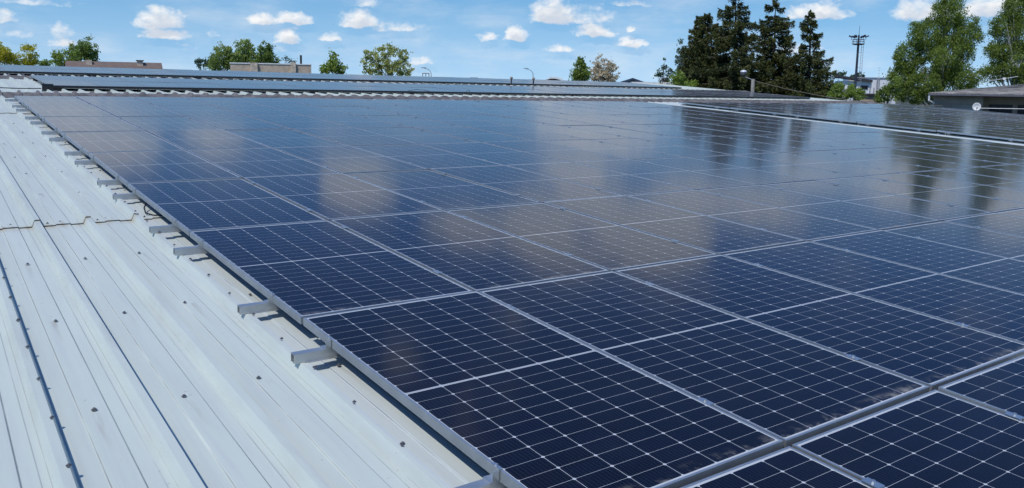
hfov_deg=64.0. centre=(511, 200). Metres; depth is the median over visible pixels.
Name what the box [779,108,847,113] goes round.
solar panel
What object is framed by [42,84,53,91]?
junction box
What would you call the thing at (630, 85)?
solar panel
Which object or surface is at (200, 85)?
solar panel
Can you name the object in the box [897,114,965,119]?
solar panel
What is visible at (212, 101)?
solar panel
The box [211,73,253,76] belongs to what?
solar panel
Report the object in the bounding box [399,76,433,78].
solar panel
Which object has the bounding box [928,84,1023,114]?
grey house
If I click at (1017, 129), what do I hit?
solar panel
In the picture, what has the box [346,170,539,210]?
solar panel
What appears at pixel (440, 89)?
solar panel
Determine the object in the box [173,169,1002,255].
mounting rail
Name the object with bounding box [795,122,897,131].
solar panel
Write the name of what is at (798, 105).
solar panel
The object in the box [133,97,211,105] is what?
solar panel
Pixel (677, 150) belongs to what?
solar panel
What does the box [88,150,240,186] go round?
solar panel
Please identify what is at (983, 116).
solar panel
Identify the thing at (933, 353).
solar panel
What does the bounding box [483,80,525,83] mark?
solar panel
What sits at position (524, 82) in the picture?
solar panel
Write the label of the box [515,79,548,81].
solar panel
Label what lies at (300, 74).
solar panel
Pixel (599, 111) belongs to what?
solar panel
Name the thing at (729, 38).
spruce tree
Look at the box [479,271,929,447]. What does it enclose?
solar panel
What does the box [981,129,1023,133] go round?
solar panel
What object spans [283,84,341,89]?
solar panel
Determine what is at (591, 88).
solar panel
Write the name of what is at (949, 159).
solar panel
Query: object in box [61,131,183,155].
solar panel
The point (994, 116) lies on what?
solar panel
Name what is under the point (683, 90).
solar panel
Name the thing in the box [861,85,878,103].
grey shed
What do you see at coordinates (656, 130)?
solar panel
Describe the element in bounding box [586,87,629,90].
solar panel
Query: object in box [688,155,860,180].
solar panel
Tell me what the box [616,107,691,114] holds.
solar panel
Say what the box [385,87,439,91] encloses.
solar panel
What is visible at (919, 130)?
mounting rail
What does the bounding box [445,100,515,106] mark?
solar panel
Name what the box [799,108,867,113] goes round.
solar panel
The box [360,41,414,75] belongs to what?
oak tree
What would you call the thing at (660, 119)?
solar panel
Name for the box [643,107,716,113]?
solar panel
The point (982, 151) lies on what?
solar panel
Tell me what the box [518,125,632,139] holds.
solar panel
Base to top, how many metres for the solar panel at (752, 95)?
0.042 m
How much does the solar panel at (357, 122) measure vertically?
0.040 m
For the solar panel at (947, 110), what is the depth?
30.66 m
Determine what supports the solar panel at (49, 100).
on the mounting rail at (19, 106)
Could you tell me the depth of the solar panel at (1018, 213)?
8.47 m
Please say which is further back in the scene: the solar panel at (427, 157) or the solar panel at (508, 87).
the solar panel at (508, 87)
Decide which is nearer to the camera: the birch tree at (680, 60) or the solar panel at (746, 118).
the solar panel at (746, 118)
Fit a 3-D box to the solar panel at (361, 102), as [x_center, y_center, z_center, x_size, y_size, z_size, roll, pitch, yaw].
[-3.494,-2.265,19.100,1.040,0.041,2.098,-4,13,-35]
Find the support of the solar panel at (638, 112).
on the mounting rail at (36, 117)
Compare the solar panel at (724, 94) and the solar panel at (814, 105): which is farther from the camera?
the solar panel at (724, 94)
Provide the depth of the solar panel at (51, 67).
27.39 m
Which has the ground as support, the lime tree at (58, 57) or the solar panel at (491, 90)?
the lime tree at (58, 57)
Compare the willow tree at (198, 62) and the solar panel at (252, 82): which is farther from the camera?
the willow tree at (198, 62)
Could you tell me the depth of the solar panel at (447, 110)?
18.00 m
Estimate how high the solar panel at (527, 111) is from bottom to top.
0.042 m
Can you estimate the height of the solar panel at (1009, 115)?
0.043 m
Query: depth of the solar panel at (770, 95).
36.32 m
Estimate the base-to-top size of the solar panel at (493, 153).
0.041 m
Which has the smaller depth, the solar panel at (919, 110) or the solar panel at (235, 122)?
the solar panel at (235, 122)
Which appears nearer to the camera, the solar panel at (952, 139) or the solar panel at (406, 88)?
the solar panel at (952, 139)
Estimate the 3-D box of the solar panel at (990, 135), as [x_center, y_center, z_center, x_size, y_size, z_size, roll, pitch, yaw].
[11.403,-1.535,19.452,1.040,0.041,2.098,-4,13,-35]
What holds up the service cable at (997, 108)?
attached to the satellite dish
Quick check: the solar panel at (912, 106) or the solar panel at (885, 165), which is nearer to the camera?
the solar panel at (885, 165)
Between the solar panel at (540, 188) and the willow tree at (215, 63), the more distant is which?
the willow tree at (215, 63)
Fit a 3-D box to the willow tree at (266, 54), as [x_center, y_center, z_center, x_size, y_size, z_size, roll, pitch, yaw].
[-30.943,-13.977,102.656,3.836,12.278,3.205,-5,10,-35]
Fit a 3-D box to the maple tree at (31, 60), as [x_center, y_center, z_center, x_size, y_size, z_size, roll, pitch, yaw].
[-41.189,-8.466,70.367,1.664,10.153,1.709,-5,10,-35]
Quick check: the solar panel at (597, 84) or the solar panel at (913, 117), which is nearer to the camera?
the solar panel at (913, 117)
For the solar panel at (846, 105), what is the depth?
30.60 m
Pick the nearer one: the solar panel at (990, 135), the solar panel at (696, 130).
the solar panel at (696, 130)
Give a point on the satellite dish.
(976, 106)
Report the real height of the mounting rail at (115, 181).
0.100 m
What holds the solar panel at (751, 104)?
attached to the mounting rail
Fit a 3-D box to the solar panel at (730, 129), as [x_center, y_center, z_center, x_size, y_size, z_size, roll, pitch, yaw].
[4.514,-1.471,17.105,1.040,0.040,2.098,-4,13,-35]
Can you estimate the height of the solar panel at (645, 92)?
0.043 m
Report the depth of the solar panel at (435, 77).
36.08 m
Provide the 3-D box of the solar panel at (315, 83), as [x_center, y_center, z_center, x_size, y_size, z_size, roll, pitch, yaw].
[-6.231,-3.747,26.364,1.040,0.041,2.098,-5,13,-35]
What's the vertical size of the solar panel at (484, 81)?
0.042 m
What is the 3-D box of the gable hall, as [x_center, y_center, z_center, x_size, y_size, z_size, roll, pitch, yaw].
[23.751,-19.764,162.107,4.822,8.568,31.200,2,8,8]
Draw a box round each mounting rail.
[0,71,681,88]
[5,96,541,101]
[12,102,602,107]
[16,106,676,111]
[25,112,713,119]
[30,115,736,124]
[41,120,779,134]
[49,123,805,141]
[53,85,809,98]
[64,130,831,155]
[75,133,889,164]
[97,141,923,185]
[113,145,989,199]
[149,158,1016,233]
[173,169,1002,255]
[237,197,999,314]
[291,226,981,363]
[455,322,969,487]
[682,102,897,105]
[772,112,986,115]
[861,411,1023,487]
[916,126,999,131]
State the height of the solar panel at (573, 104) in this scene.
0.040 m
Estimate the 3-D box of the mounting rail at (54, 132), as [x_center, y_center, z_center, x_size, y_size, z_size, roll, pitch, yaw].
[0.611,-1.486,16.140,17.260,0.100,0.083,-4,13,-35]
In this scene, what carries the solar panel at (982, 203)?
on the mounting rail at (268, 305)
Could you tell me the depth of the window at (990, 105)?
43.80 m
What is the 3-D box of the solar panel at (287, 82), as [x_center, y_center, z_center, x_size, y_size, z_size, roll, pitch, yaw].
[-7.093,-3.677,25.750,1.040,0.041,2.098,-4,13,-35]
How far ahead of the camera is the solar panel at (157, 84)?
21.55 m
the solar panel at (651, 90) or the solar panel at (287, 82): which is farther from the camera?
the solar panel at (651, 90)
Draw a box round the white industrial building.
[834,70,895,103]
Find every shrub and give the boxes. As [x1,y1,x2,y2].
[38,59,53,65]
[282,55,297,63]
[668,69,698,86]
[826,81,866,100]
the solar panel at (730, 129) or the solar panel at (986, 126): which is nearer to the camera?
the solar panel at (730, 129)
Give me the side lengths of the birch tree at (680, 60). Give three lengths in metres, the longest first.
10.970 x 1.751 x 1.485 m
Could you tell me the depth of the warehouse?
3.80 m
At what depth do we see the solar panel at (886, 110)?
28.18 m
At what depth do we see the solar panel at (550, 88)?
31.96 m
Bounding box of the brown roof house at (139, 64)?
[65,60,162,68]
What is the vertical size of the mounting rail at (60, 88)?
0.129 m
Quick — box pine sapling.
[653,57,673,83]
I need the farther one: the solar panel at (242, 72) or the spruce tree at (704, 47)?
the spruce tree at (704, 47)
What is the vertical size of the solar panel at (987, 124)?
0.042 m
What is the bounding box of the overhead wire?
[756,81,941,105]
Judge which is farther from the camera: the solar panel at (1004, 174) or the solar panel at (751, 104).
the solar panel at (751, 104)
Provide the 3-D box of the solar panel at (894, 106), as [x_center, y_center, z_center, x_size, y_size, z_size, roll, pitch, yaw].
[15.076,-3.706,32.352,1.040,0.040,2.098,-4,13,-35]
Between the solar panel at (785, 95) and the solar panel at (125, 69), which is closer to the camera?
the solar panel at (125, 69)
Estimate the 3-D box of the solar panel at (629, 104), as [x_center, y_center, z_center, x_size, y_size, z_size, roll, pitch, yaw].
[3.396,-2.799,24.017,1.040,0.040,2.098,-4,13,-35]
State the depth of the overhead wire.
42.79 m
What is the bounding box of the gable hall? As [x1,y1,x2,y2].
[621,78,642,82]
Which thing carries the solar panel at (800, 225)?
on the mounting rail at (268, 305)
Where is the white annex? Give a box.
[630,82,671,84]
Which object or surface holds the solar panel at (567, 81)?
on the mounting rail
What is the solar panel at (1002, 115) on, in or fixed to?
on the mounting rail
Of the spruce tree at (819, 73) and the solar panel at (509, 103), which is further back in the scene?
the spruce tree at (819, 73)
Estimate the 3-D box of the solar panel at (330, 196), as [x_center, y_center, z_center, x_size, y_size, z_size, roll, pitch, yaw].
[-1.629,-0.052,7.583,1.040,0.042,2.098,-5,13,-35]
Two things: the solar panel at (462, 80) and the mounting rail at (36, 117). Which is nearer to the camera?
the mounting rail at (36, 117)
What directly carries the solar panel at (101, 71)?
on the mounting rail
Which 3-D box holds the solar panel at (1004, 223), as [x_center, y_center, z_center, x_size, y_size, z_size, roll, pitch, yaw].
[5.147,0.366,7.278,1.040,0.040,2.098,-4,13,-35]
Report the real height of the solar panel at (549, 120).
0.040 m
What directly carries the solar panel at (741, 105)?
attached to the mounting rail
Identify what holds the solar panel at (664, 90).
on the mounting rail
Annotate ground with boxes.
[824,94,1008,104]
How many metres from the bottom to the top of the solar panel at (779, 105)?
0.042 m
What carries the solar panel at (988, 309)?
on the mounting rail at (491, 480)
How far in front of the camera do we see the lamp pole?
43.67 m
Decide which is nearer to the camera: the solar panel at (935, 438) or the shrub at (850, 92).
the solar panel at (935, 438)
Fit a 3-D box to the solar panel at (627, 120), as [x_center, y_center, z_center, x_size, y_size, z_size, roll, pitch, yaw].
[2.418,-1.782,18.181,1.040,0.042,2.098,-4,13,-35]
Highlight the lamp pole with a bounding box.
[740,70,754,91]
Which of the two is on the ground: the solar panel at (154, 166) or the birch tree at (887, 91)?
the birch tree at (887, 91)
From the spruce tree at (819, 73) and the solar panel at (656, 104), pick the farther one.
the spruce tree at (819, 73)
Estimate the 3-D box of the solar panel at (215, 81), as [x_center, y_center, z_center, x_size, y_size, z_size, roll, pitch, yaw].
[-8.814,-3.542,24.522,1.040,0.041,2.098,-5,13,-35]
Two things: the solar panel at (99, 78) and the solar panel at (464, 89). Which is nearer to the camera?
the solar panel at (99, 78)
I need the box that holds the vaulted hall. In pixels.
[546,77,562,79]
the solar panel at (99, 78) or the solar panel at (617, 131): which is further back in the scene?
the solar panel at (99, 78)
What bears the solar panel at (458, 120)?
attached to the mounting rail at (42, 122)
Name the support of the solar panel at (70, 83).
on the mounting rail
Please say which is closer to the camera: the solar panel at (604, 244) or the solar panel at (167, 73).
the solar panel at (604, 244)
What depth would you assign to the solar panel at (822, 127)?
18.87 m
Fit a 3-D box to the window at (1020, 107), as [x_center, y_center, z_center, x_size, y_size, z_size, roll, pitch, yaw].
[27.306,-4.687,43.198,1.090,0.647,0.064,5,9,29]
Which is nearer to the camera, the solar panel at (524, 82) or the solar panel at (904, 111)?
the solar panel at (904, 111)
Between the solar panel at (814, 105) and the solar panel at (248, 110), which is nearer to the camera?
the solar panel at (248, 110)
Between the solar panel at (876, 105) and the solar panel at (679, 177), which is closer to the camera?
the solar panel at (679, 177)
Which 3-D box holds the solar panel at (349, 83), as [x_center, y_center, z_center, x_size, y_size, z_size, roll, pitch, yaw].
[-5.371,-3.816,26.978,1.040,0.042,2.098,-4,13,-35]
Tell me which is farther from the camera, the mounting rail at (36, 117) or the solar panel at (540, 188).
the mounting rail at (36, 117)
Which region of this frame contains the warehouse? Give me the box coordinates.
[0,73,1023,487]
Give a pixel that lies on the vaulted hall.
(557, 78)
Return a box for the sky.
[0,0,1023,90]
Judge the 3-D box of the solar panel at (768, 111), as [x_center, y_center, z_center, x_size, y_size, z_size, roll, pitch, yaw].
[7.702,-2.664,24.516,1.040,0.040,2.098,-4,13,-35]
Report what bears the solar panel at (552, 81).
on the mounting rail
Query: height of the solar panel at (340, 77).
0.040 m
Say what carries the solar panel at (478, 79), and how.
on the mounting rail
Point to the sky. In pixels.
(495, 39)
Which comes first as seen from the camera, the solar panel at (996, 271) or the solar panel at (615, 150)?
the solar panel at (996, 271)
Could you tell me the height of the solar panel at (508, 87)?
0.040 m
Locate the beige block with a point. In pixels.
(293, 67)
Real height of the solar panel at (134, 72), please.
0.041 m
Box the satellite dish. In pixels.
[972,103,980,110]
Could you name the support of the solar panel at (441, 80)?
on the mounting rail
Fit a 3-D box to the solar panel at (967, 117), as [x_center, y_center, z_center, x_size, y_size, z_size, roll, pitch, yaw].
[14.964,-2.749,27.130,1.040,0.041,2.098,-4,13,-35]
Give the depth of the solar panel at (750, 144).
14.10 m
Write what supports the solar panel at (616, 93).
on the mounting rail
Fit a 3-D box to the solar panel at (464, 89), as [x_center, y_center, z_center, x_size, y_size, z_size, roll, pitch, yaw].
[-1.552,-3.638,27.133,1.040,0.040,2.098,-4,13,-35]
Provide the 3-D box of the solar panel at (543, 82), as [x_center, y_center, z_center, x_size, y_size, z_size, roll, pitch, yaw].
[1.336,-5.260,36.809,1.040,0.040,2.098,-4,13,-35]
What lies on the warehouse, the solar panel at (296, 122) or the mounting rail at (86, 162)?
the mounting rail at (86, 162)
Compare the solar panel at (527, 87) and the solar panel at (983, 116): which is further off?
the solar panel at (527, 87)
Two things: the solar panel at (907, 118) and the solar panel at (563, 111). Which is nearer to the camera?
the solar panel at (563, 111)
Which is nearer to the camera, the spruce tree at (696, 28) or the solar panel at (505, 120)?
the solar panel at (505, 120)
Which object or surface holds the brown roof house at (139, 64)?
on the ground
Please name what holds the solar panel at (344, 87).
on the mounting rail
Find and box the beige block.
[229,62,311,72]
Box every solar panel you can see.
[0,65,35,67]
[0,67,44,71]
[14,96,90,106]
[26,105,113,118]
[30,75,84,80]
[33,66,74,69]
[40,80,97,85]
[41,69,84,72]
[41,116,144,133]
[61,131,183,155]
[66,66,106,69]
[74,76,128,81]
[75,96,151,105]
[78,70,121,73]
[88,81,144,86]
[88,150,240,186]
[94,105,182,116]
[100,67,140,70]
[111,70,157,74]
[115,77,166,81]
[118,116,218,131]
[128,179,325,235]
[132,68,172,71]
[132,82,190,87]
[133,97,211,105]
[146,71,192,75]
[147,129,270,150]
[156,78,206,82]
[156,105,245,115]
[163,69,204,72]
[171,82,228,87]
[178,72,220,75]
[185,97,264,105]
[185,116,290,129]
[187,148,339,179]
[190,220,471,323]
[194,79,244,83]
[195,70,235,73]
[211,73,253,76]
[211,83,269,88]
[213,105,303,115]
[224,71,259,73]
[225,79,280,84]
[226,129,347,147]
[237,98,312,105]
[242,74,284,77]
[244,173,441,220]
[249,71,288,74]
[249,116,351,129]
[250,84,308,89]
[259,80,310,84]
[269,106,357,115]
[272,75,314,78]
[274,146,426,173]
[276,72,316,75]
[282,98,357,105]
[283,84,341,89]
[293,81,345,85]
[293,128,416,145]
[295,75,337,78]
[303,73,344,76]
[303,291,782,487]
[309,116,410,127]
[318,106,406,115]
[319,85,376,90]
[323,98,398,106]
[324,76,365,79]
[327,82,377,86]
[330,74,363,76]
[330,210,609,291]
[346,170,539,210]
[348,74,389,77]
[352,77,386,79]
[352,86,404,90]
[353,82,402,86]
[353,144,501,169]
[358,128,475,143]
[362,106,448,115]
[362,116,462,127]
[366,99,438,105]
[372,77,414,80]
[374,75,407,77]
[382,83,434,87]
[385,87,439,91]
[398,78,440,81]
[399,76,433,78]
[402,99,480,106]
[405,106,492,114]
[408,115,510,126]
[411,87,463,91]
[412,84,457,87]
[413,127,534,141]
[416,76,457,79]
[416,78,458,81]
[420,142,567,164]
[430,165,620,202]
[434,84,478,87]
[436,87,495,92]
[441,77,473,79]
[442,79,484,82]
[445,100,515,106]
[445,106,531,114]
[448,203,717,271]
[455,115,551,125]
[456,84,506,88]
[457,77,497,80]
[466,88,518,92]
[466,126,586,140]
[467,80,501,82]
[473,100,547,106]
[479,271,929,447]
[480,78,510,80]
[482,140,626,161]
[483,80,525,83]
[483,85,534,89]
[488,88,540,92]
[488,107,569,114]
[497,115,596,125]
[505,100,577,106]
[506,162,694,194]
[507,81,540,83]
[510,86,553,89]
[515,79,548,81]
[517,89,568,93]
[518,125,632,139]
[522,107,605,114]
[523,81,564,84]
[528,86,570,89]
[529,79,570,82]
[535,89,589,93]
[540,115,631,124]
[542,101,606,106]
[543,140,681,159]
[544,195,804,254]
[545,86,597,90]
[546,82,578,84]
[552,80,582,82]
[556,107,637,114]
[559,82,600,85]
[564,90,608,93]
[565,125,672,137]
[567,101,633,106]
[571,87,612,90]
[574,159,756,189]
[579,115,669,124]
[580,83,614,85]
[581,90,635,94]
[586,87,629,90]
[586,107,668,114]
[593,138,731,156]
[594,83,627,85]
[594,101,665,107]
[601,124,712,136]
[607,83,648,86]
[607,91,652,94]
[611,88,654,91]
[614,115,704,123]
[615,255,1023,391]
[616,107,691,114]
[617,101,683,107]
[623,91,668,94]
[627,190,877,241]
[629,84,660,86]
[636,89,666,91]
[636,137,773,154]
[638,157,811,184]
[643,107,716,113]
[645,115,731,123]
[645,124,747,135]
[646,89,682,91]
[650,92,694,95]
[662,89,704,92]
[663,92,709,95]
[668,107,744,113]
[670,114,763,122]
[675,124,779,134]
[678,92,723,95]
[678,102,749,108]
[680,136,813,152]
[681,446,873,487]
[684,90,718,92]
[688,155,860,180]
[696,90,729,92]
[700,114,784,122]
[700,185,939,229]
[703,93,748,96]
[704,102,770,107]
[707,123,811,133]
[709,90,752,93]
[716,93,761,96]
[720,90,764,93]
[720,135,848,150]
[722,102,790,107]
[722,241,1023,343]
[728,114,813,121]
[729,93,774,96]
[730,107,805,114]
[734,152,903,176]
[742,123,845,132]
[752,103,807,107]
[753,94,786,96]
[755,134,884,148]
[761,108,826,113]
[763,94,809,97]
[763,181,991,221]
[770,103,826,107]
[773,122,870,132]
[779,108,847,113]
[784,151,942,172]
[787,103,841,107]
[789,114,871,122]
[789,133,913,147]
[792,389,1023,487]
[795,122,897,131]
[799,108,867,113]
[800,103,859,107]
[810,230,1023,294]
[815,176,1023,212]
[817,103,874,107]
[817,108,886,113]
[817,114,895,121]
[820,133,942,145]
[820,149,977,169]
[834,108,904,113]
[841,114,915,120]
[842,104,889,108]
[847,103,903,107]
[852,108,921,113]
[854,132,968,144]
[855,148,1008,166]
[857,121,956,131]
[860,114,937,120]
[863,173,1023,202]
[870,108,937,113]
[872,104,916,107]
[876,131,994,143]
[878,114,947,120]
[883,108,954,113]
[884,221,1023,260]
[885,104,939,108]
[885,121,970,129]
[890,146,1023,164]
[895,104,953,108]
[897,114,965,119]
[900,108,965,113]
[902,121,994,128]
[908,170,1023,190]
[913,108,982,113]
[914,114,985,119]
[919,145,1023,159]
[928,121,1006,128]
[931,114,1002,119]
[937,130,1023,141]
[938,355,1023,420]
[939,120,1023,127]
[941,108,999,113]
[944,213,1023,236]
[947,114,1018,119]
[947,167,1023,180]
[951,144,1023,153]
[959,120,1023,126]
[966,113,1023,119]
[966,129,1023,136]
[977,143,1023,149]
[978,120,1023,124]
[981,114,1023,117]
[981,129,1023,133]
[984,164,1023,172]
[994,114,1023,116]
[997,120,1023,122]
[997,209,1023,217]
[998,113,1023,115]
[1002,128,1023,130]
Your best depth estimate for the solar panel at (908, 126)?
20.97 m
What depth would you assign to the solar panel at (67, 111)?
13.60 m
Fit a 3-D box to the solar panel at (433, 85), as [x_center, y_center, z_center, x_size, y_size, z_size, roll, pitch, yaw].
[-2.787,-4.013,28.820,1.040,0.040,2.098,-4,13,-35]
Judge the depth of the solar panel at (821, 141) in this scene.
15.34 m
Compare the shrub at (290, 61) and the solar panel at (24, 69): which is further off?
the shrub at (290, 61)
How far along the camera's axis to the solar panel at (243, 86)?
22.75 m
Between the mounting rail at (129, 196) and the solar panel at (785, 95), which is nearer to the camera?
the mounting rail at (129, 196)
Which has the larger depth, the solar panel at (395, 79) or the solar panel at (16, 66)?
the solar panel at (395, 79)
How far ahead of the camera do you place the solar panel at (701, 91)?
36.69 m
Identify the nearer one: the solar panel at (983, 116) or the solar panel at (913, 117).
the solar panel at (913, 117)
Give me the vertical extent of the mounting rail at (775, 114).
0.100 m
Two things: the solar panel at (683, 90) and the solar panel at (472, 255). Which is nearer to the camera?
the solar panel at (472, 255)
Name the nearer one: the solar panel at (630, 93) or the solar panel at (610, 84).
the solar panel at (630, 93)
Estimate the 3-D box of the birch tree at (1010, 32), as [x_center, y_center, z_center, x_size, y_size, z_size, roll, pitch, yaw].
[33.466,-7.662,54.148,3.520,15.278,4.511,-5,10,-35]
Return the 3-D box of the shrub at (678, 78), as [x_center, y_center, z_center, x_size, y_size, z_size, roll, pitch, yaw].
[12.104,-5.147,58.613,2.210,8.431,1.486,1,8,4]
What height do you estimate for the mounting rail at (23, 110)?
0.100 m
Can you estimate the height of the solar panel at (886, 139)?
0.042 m
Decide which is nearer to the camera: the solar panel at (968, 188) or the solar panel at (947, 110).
the solar panel at (968, 188)
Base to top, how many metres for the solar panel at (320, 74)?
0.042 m
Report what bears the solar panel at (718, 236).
on the mounting rail at (268, 305)
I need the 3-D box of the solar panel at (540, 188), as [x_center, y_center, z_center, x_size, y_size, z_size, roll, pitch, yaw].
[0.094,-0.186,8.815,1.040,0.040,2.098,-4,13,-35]
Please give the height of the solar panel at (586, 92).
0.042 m
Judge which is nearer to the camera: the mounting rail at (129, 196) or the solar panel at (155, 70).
the mounting rail at (129, 196)
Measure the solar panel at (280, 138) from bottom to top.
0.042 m
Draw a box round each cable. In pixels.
[0,87,41,88]
[143,203,162,215]
[981,108,1014,108]
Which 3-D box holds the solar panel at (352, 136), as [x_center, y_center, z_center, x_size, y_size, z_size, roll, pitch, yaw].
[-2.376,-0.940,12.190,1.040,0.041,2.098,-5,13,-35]
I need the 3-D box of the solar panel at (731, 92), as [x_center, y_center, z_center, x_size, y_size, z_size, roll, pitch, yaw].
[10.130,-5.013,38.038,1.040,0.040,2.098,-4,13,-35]
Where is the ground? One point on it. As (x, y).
(899, 102)
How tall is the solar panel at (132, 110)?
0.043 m
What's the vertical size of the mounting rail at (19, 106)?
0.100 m
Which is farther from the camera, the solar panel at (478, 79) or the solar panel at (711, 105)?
the solar panel at (478, 79)
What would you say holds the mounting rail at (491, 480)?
on the warehouse
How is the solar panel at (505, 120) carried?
on the mounting rail at (42, 122)
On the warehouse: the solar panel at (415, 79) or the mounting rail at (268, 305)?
the mounting rail at (268, 305)
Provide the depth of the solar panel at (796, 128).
18.27 m
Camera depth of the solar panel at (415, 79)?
33.14 m
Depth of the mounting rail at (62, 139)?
10.59 m
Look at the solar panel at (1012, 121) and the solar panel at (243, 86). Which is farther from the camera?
the solar panel at (1012, 121)
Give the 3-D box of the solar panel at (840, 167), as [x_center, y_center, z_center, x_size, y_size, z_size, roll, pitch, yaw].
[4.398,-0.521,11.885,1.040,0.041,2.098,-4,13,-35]
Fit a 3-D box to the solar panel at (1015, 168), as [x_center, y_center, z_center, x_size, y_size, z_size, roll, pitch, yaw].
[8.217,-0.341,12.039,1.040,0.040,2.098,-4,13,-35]
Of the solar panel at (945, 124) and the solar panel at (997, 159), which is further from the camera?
the solar panel at (945, 124)
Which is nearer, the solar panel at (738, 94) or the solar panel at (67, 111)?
the solar panel at (67, 111)
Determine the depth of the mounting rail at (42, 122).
12.28 m
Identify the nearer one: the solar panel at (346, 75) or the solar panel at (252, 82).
the solar panel at (252, 82)
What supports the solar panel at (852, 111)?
on the mounting rail
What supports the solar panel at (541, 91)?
on the mounting rail
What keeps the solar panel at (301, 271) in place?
on the mounting rail at (268, 305)
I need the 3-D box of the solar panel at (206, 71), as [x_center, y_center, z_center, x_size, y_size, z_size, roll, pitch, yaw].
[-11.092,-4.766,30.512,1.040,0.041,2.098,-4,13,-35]
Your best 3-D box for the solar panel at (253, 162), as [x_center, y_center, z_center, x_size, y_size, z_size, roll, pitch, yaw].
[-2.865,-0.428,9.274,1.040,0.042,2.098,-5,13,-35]
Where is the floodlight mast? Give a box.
[849,27,868,99]
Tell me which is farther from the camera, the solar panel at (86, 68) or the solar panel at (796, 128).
the solar panel at (86, 68)
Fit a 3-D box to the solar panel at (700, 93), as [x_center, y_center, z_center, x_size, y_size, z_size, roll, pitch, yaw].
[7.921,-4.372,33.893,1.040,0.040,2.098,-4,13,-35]
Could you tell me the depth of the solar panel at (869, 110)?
27.57 m
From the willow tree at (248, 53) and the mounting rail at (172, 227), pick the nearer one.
the mounting rail at (172, 227)
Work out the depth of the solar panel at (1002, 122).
25.20 m
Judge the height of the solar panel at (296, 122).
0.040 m
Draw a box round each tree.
[0,42,27,64]
[19,42,40,65]
[50,41,80,65]
[70,36,100,60]
[194,57,207,69]
[204,41,242,70]
[232,38,258,62]
[250,40,281,62]
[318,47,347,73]
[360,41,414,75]
[568,54,591,80]
[589,53,620,81]
[674,37,687,75]
[676,15,709,77]
[680,12,738,89]
[686,0,778,93]
[747,0,817,95]
[768,10,836,99]
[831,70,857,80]
[873,75,905,103]
[882,0,986,104]
[980,0,1023,86]
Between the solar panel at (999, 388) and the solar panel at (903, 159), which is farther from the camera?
the solar panel at (903, 159)
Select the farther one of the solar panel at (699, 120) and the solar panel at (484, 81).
the solar panel at (484, 81)
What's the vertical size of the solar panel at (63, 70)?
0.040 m
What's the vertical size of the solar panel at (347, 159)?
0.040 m
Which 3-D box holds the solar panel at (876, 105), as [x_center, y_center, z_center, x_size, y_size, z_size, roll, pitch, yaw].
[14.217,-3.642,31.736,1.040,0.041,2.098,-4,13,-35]
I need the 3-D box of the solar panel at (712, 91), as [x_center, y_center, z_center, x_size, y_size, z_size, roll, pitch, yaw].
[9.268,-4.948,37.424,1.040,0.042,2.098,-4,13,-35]
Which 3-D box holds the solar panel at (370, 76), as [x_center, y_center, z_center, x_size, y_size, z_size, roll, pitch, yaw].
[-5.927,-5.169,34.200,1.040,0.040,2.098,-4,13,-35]
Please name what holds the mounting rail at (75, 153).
on the warehouse
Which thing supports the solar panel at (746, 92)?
on the mounting rail
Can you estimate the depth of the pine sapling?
67.94 m
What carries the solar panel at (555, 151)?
on the mounting rail at (115, 181)
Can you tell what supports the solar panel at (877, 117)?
attached to the mounting rail
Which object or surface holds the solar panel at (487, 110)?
on the mounting rail at (36, 117)
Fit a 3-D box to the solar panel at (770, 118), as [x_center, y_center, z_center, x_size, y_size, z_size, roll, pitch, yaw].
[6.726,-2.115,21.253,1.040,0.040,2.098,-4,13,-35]
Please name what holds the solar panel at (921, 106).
attached to the mounting rail
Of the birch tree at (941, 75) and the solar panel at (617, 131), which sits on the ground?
the birch tree at (941, 75)
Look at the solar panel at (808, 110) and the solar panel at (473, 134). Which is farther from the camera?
the solar panel at (808, 110)
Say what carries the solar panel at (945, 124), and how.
attached to the mounting rail
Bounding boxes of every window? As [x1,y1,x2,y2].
[861,85,867,89]
[989,104,1012,113]
[1017,105,1023,114]
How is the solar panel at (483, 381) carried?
on the mounting rail at (491, 480)
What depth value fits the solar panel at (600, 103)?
23.39 m
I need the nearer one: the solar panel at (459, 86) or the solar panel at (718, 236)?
the solar panel at (718, 236)
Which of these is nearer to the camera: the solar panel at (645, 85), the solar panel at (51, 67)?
the solar panel at (51, 67)
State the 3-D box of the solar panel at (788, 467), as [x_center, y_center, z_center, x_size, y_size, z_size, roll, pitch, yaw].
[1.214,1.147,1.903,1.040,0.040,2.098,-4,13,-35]
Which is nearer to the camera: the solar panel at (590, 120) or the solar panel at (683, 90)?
the solar panel at (590, 120)
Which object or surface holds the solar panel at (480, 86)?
on the mounting rail
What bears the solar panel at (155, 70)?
on the mounting rail
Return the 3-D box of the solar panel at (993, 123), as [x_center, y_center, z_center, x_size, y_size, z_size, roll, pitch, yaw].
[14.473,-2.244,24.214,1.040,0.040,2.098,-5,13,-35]
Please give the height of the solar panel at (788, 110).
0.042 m
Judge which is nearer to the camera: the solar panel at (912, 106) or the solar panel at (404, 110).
the solar panel at (404, 110)
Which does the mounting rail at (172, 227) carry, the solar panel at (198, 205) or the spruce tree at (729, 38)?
the solar panel at (198, 205)
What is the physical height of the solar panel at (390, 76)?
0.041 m
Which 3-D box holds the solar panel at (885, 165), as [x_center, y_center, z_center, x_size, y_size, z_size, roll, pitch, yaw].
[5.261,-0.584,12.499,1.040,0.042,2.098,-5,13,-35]
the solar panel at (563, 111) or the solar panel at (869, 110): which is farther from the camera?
the solar panel at (869, 110)
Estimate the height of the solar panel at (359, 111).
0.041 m
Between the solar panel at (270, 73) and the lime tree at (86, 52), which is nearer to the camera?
the solar panel at (270, 73)
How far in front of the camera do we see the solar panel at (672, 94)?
32.49 m
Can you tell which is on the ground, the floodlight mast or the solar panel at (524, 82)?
the floodlight mast

